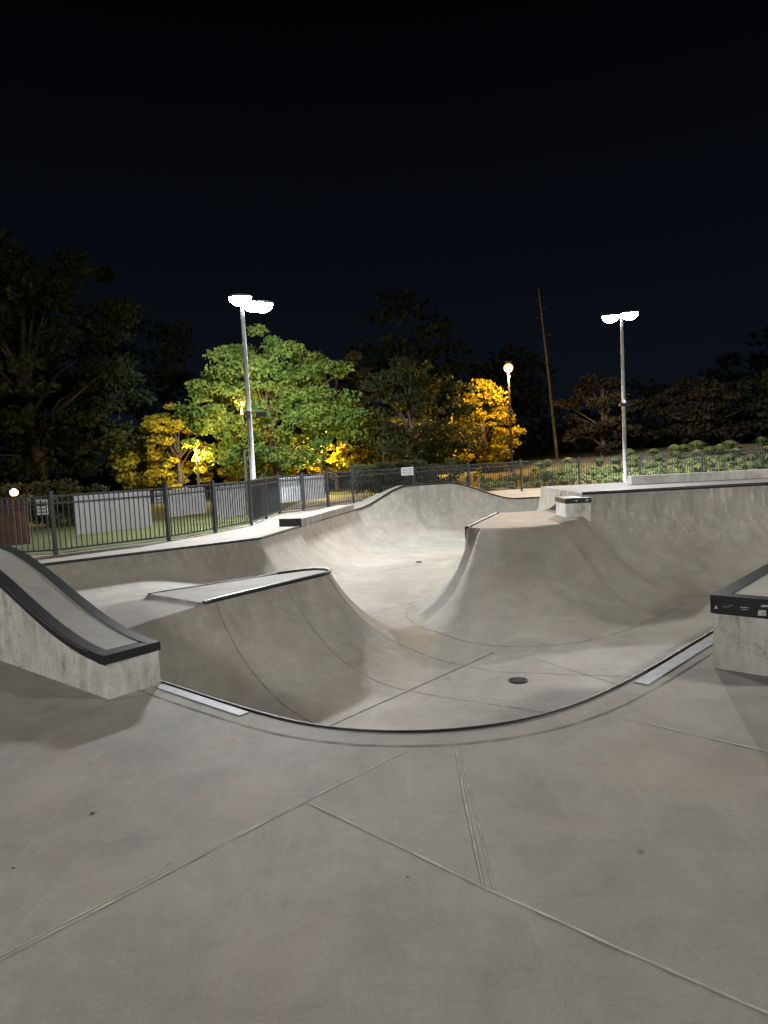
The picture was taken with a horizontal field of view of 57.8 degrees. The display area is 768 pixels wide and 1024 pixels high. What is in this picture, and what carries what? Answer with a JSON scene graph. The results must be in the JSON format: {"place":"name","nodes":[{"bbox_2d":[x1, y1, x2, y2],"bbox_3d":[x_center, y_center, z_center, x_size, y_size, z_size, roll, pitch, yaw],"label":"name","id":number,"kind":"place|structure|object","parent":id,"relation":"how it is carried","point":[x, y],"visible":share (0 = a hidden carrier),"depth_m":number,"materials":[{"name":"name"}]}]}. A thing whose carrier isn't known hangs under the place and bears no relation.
{"place":"outdoors","nodes":[
{"label":"outdoors","id":0,"kind":"place"},
{"bbox_2d":[8,501,300,554],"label":"lawn","id":1,"kind":"structure","parent":0,"point":[46,540],"depth_m":18.42,"materials":[{"name":"green plant"}]},
{"bbox_2d":[10,489,17,501],"bbox_3d":[-12.725,-0.179,24.006,0.260,1.240,0.260,-3,4,0],"label":"garden lamp","id":2,"kind":"object","parent":1,"relation":"on","point":[13,492],"visible":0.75,"depth_m":23.89,"materials":[{"name":"white glass"}]},
{"bbox_2d":[0,477,109,516],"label":"bush","id":3,"kind":"object","parent":1,"relation":"on","point":[35,490],"visible":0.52,"depth_m":26.87,"materials":[{"name":"green plant"}]},
{"bbox_2d":[11,494,152,526],"bbox_3d":[-9.788,-0.051,22.119,5.258,1.188,2.107,-3,4,0],"label":"bush","id":4,"kind":"object","parent":1,"relation":"on","point":[44,517],"visible":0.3,"depth_m":21.96,"materials":[{"name":"green plant"}]},
{"bbox_2d":[0,478,252,554],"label":"metal fence","id":5,"kind":"object","parent":1,"relation":"on","point":[167,509],"visible":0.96,"depth_m":15.47,"materials":[{"name":"metal"}]},
{"bbox_2d":[0,501,30,544],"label":"brown board","id":6,"kind":"object","parent":5,"relation":"attached to","point":[12,529],"visible":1,"depth_m":14.41,"materials":[{"name":"brown wood"}]},
{"bbox_2d":[36,499,47,514],"bbox_3d":[-6.978,-0.098,14.193,0.211,0.310,0.015,-3,4,-5],"label":"notice sign","id":7,"kind":"object","parent":5,"relation":"attached to","point":[43,507],"visible":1,"depth_m":14.19,"materials":[{"name":"white metal"}]},
{"bbox_2d":[74,491,151,534],"bbox_3d":[-5.851,-0.002,15.098,1.654,0.810,0.012,-7,6,-43],"label":"fence banner","id":8,"kind":"object","parent":5,"relation":"attached to","point":[82,517],"visible":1,"depth_m":15.06,"materials":[{"name":"fabric"}]},
{"bbox_2d":[154,491,162,504],"bbox_3d":[-5.118,-0.316,15.780,0.198,0.320,0.015,-7,6,-43],"label":"notice sign","id":9,"kind":"object","parent":5,"relation":"attached to","point":[159,498],"visible":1,"depth_m":15.77,"materials":[{"name":"white metal"}]},
{"bbox_2d":[167,487,205,517],"bbox_3d":[-4.684,-0.241,16.555,0.012,0.630,1.286,-1,5,26],"label":"fence banner","id":10,"kind":"object","parent":5,"relation":"attached to","point":[174,501],"visible":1,"depth_m":16.52,"materials":[{"name":"fabric"}]},
{"bbox_2d":[215,484,245,518],"bbox_3d":[-4.012,-0.285,18.094,0.012,0.820,1.456,-1,5,21],"label":"fence banner","id":11,"kind":"object","parent":5,"relation":"attached to","point":[229,501],"visible":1,"depth_m":18.11,"materials":[{"name":"fabric"}]},
{"bbox_2d":[195,448,199,487],"bbox_3d":[-8.701,-1.777,32.526,0.350,2.740,0.200,-3,4,0],"label":"street lamp","id":12,"kind":"object","parent":1,"relation":"on","point":[197,472],"visible":0.43,"depth_m":32.47,"materials":[{"name":"grey metal"}]},
{"bbox_2d":[237,398,248,501],"bbox_3d":[-6.299,-2.779,31.341,0.350,4.670,0.283,-3,4,0],"label":"street lamp","id":13,"kind":"object","parent":1,"relation":"on","point":[244,460],"visible":0.49,"depth_m":31.33,"materials":[{"name":"grey metal"}]},
{"bbox_2d":[228,293,272,520],"bbox_3d":[-3.766,-2.976,20.257,1.288,6.470,0.887,-6,5,-37],"label":"street lamp","id":14,"kind":"object","parent":1,"relation":"on","point":[244,301],"visible":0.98,"depth_m":20.07,"materials":[{"name":"metal"}]},
{"bbox_2d":[171,324,372,480],"bbox_3d":[-5.621,-4.866,33.576,8.750,8.473,8.746,-6,6,-39],"label":"maple tree","id":15,"kind":"object","parent":1,"relation":"on","point":[228,382],"visible":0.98,"depth_m":31.88,"materials":[{"name":"green plant"}]},
{"bbox_2d":[0,457,480,503],"bbox_3d":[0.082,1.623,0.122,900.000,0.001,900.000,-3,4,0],"label":"ground","id":16,"kind":"structure","parent":0,"point":[216,478],"depth_m":72.70,"materials":[{"name":"green plant"}]},
{"bbox_2d":[0,240,70,415],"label":"oak tree","id":17,"kind":"object","parent":16,"relation":"on","point":[14,340],"visible":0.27,"depth_m":37.60,"materials":[{"name":"green plant"}]},
{"bbox_2d":[0,227,157,495],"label":"oak tree","id":18,"kind":"object","parent":16,"relation":"on","point":[47,435],"visible":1,"depth_m":33.04,"materials":[{"name":"green plant"}]},
{"bbox_2d":[84,425,187,493],"bbox_3d":[-13.546,-2.638,37.780,5.432,4.165,5.093,0,5,34],"label":"maple tree","id":19,"kind":"object","parent":16,"relation":"on","point":[124,472],"visible":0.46,"depth_m":36.52,"materials":[{"name":"yellow plant"}]},
{"bbox_2d":[138,402,213,489],"bbox_3d":[-10.174,-2.941,34.268,3.927,4.952,4.056,-3,4,0],"label":"maple tree","id":20,"kind":"object","parent":16,"relation":"on","point":[164,422],"visible":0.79,"depth_m":33.98,"materials":[{"name":"yellow plant"}]},
{"bbox_2d":[193,428,307,488],"bbox_3d":[-7.084,-2.698,38.032,6.497,3.755,6.059,-3,4,0],"label":"maple tree","id":21,"kind":"object","parent":16,"relation":"on","point":[212,470],"visible":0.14,"depth_m":37.17,"materials":[{"name":"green plant"}]},
{"bbox_2d":[292,349,379,486],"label":"maple tree","id":22,"kind":"object","parent":16,"relation":"on","point":[350,356],"visible":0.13,"depth_m":44.45,"materials":[{"name":"green plant"}]},
{"bbox_2d":[302,438,379,489],"bbox_3d":[-2.829,-2.734,39.194,5.655,3.062,4.151,-3,4,0],"label":"maple tree","id":23,"kind":"object","parent":16,"relation":"on","point":[344,462],"visible":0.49,"depth_m":38.34,"materials":[{"name":"yellow plant"}]},
{"bbox_2d":[0,264,767,493],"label":"distant trees","id":24,"kind":"object","parent":16,"relation":"on","point":[540,447],"visible":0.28,"depth_m":65.24,"materials":[{"name":"green plant"}]},
{"bbox_2d":[347,402,425,465],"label":"maple tree","id":25,"kind":"object","parent":16,"relation":"on","point":[390,418],"visible":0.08,"depth_m":43.66,"materials":[{"name":"green plant"}]},
{"bbox_2d":[334,355,482,471],"bbox_3d":[1.386,-4.966,38.055,8.321,7.274,8.699,-3,4,0],"label":"oak tree","id":26,"kind":"object","parent":16,"relation":"on","point":[385,431],"visible":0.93,"depth_m":36.32,"materials":[{"name":"green plant"}]},
{"bbox_2d":[449,378,526,472],"bbox_3d":[5.767,-4.761,40.580,4.822,6.036,4.408,-3,4,0],"label":"maple tree","id":27,"kind":"object","parent":16,"relation":"on","point":[484,393],"visible":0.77,"depth_m":39.51,"materials":[{"name":"yellow plant"}]},
{"bbox_2d":[504,361,513,472],"bbox_3d":[6.862,-4.871,37.738,0.520,6.550,0.567,-3,4,0],"label":"street lamp","id":28,"kind":"object","parent":16,"relation":"on","point":[508,367],"visible":0.98,"depth_m":37.66,"materials":[{"name":"grey metal"}]},
{"bbox_2d":[535,288,558,458],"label":"bare tree","id":29,"kind":"object","parent":16,"relation":"on","point":[552,413],"visible":0.96,"depth_m":47.49,"materials":[{"name":"brown plant"}]},
{"bbox_2d":[0,478,767,1023],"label":"skate bowl","id":30,"kind":"object","parent":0,"point":[446,752],"visible":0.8,"depth_m":3.50,"materials":[{"name":"concrete"}]},
{"bbox_2d":[0,544,160,698],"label":"curved ledge","id":31,"kind":"object","parent":30,"relation":"on","point":[53,626],"visible":0.98,"depth_m":5.54,"materials":[{"name":"concrete"}]},
{"bbox_2d":[279,505,353,526],"bbox_3d":[-1.853,0.068,20.478,0.600,0.220,5.102,-2,4,13],"label":"ledge","id":32,"kind":"object","parent":30,"relation":"on","point":[301,520],"visible":0.86,"depth_m":19.26,"materials":[{"name":"concrete"}]},
{"bbox_2d":[348,457,465,495],"bbox_3d":[0.984,-1.588,31.189,5.290,1.594,1.840,-3,4,0],"label":"hedge","id":33,"kind":"object","parent":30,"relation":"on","point":[389,465],"visible":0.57,"depth_m":30.89,"materials":[{"name":"green plant"}]},
{"bbox_2d":[247,447,767,524],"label":"metal fence","id":34,"kind":"object","parent":30,"relation":"on","point":[261,491],"visible":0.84,"depth_m":26.86,"materials":[{"name":"metal"}]},
{"bbox_2d":[279,477,301,502],"bbox_3d":[-3.154,-0.746,23.235,0.012,0.820,1.020,1,6,41],"label":"fence banner","id":35,"kind":"object","parent":34,"relation":"attached to","point":[291,493],"visible":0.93,"depth_m":23.26,"materials":[{"name":"fabric"}]},
{"bbox_2d":[304,475,325,499],"bbox_3d":[-2.462,-0.861,24.299,0.012,0.820,1.468,-1,5,27],"label":"fence banner","id":36,"kind":"object","parent":34,"relation":"attached to","point":[313,487],"visible":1,"depth_m":24.35,"materials":[{"name":"fabric"}]},
{"bbox_2d":[401,467,412,475],"bbox_3d":[0.904,-1.577,26.938,0.491,0.310,0.015,-4,5,-19],"label":"rules sign","id":37,"kind":"object","parent":34,"relation":"attached to","point":[406,470],"visible":1,"depth_m":26.93,"materials":[{"name":"white metal"}]},
{"bbox_2d":[555,496,591,520],"bbox_3d":[3.912,-0.069,14.393,0.530,0.485,0.834,-3,4,0],"label":"wall end ledge","id":38,"kind":"object","parent":30,"relation":"attached to","point":[572,506],"depth_m":14.01,"materials":[{"name":"concrete"}]},
{"bbox_2d":[601,311,638,481],"bbox_3d":[9.804,-4.638,28.661,1.564,7.150,0.476,-3,4,-8],"label":"street lamp","id":39,"kind":"object","parent":30,"relation":"on","point":[625,315],"visible":0.93,"depth_m":28.51,"materials":[{"name":"metal"}]},
{"bbox_2d":[627,469,767,484],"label":"parapet wall","id":40,"kind":"structure","parent":30,"relation":"on","point":[698,476],"depth_m":16.76,"materials":[{"name":"concrete"}]},
{"bbox_2d":[710,564,767,675],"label":"corner ledge","id":41,"kind":"object","parent":30,"relation":"on","point":[739,609],"visible":0.99,"depth_m":4.85,"materials":[{"name":"concrete"}]},
{"bbox_2d":[0,0,767,480],"label":"sky","id":42,"kind":"structure","parent":0,"point":[471,158],"materials":[{"name":"black"}]},
{"bbox_2d":[419,442,767,488],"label":"hillside","id":43,"kind":"structure","parent":0,"point":[666,450],"depth_m":39.32,"materials":[{"name":"green plant"}]},
{"bbox_2d":[551,373,645,456],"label":"maple tree","id":44,"kind":"object","parent":43,"relation":"on","point":[603,427],"visible":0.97,"depth_m":43.31,"materials":[{"name":"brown plant"}]},
{"bbox_2d":[465,437,767,489],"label":"shrub bed","id":45,"kind":"object","parent":43,"relation":"on","point":[696,445],"visible":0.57,"depth_m":34.08,"materials":[{"name":"green plant"}]},
{"bbox_2d":[638,377,759,445],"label":"oak tree","id":46,"kind":"object","parent":43,"relation":"on","point":[696,419],"visible":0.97,"depth_m":45.60,"materials":[{"name":"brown plant"}]},
{"bbox_2d":[728,368,767,437],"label":"oak tree","id":47,"kind":"object","parent":43,"relation":"on","point":[754,394],"visible":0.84,"depth_m":45.68,"materials":[{"name":"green plant"}]}
]}

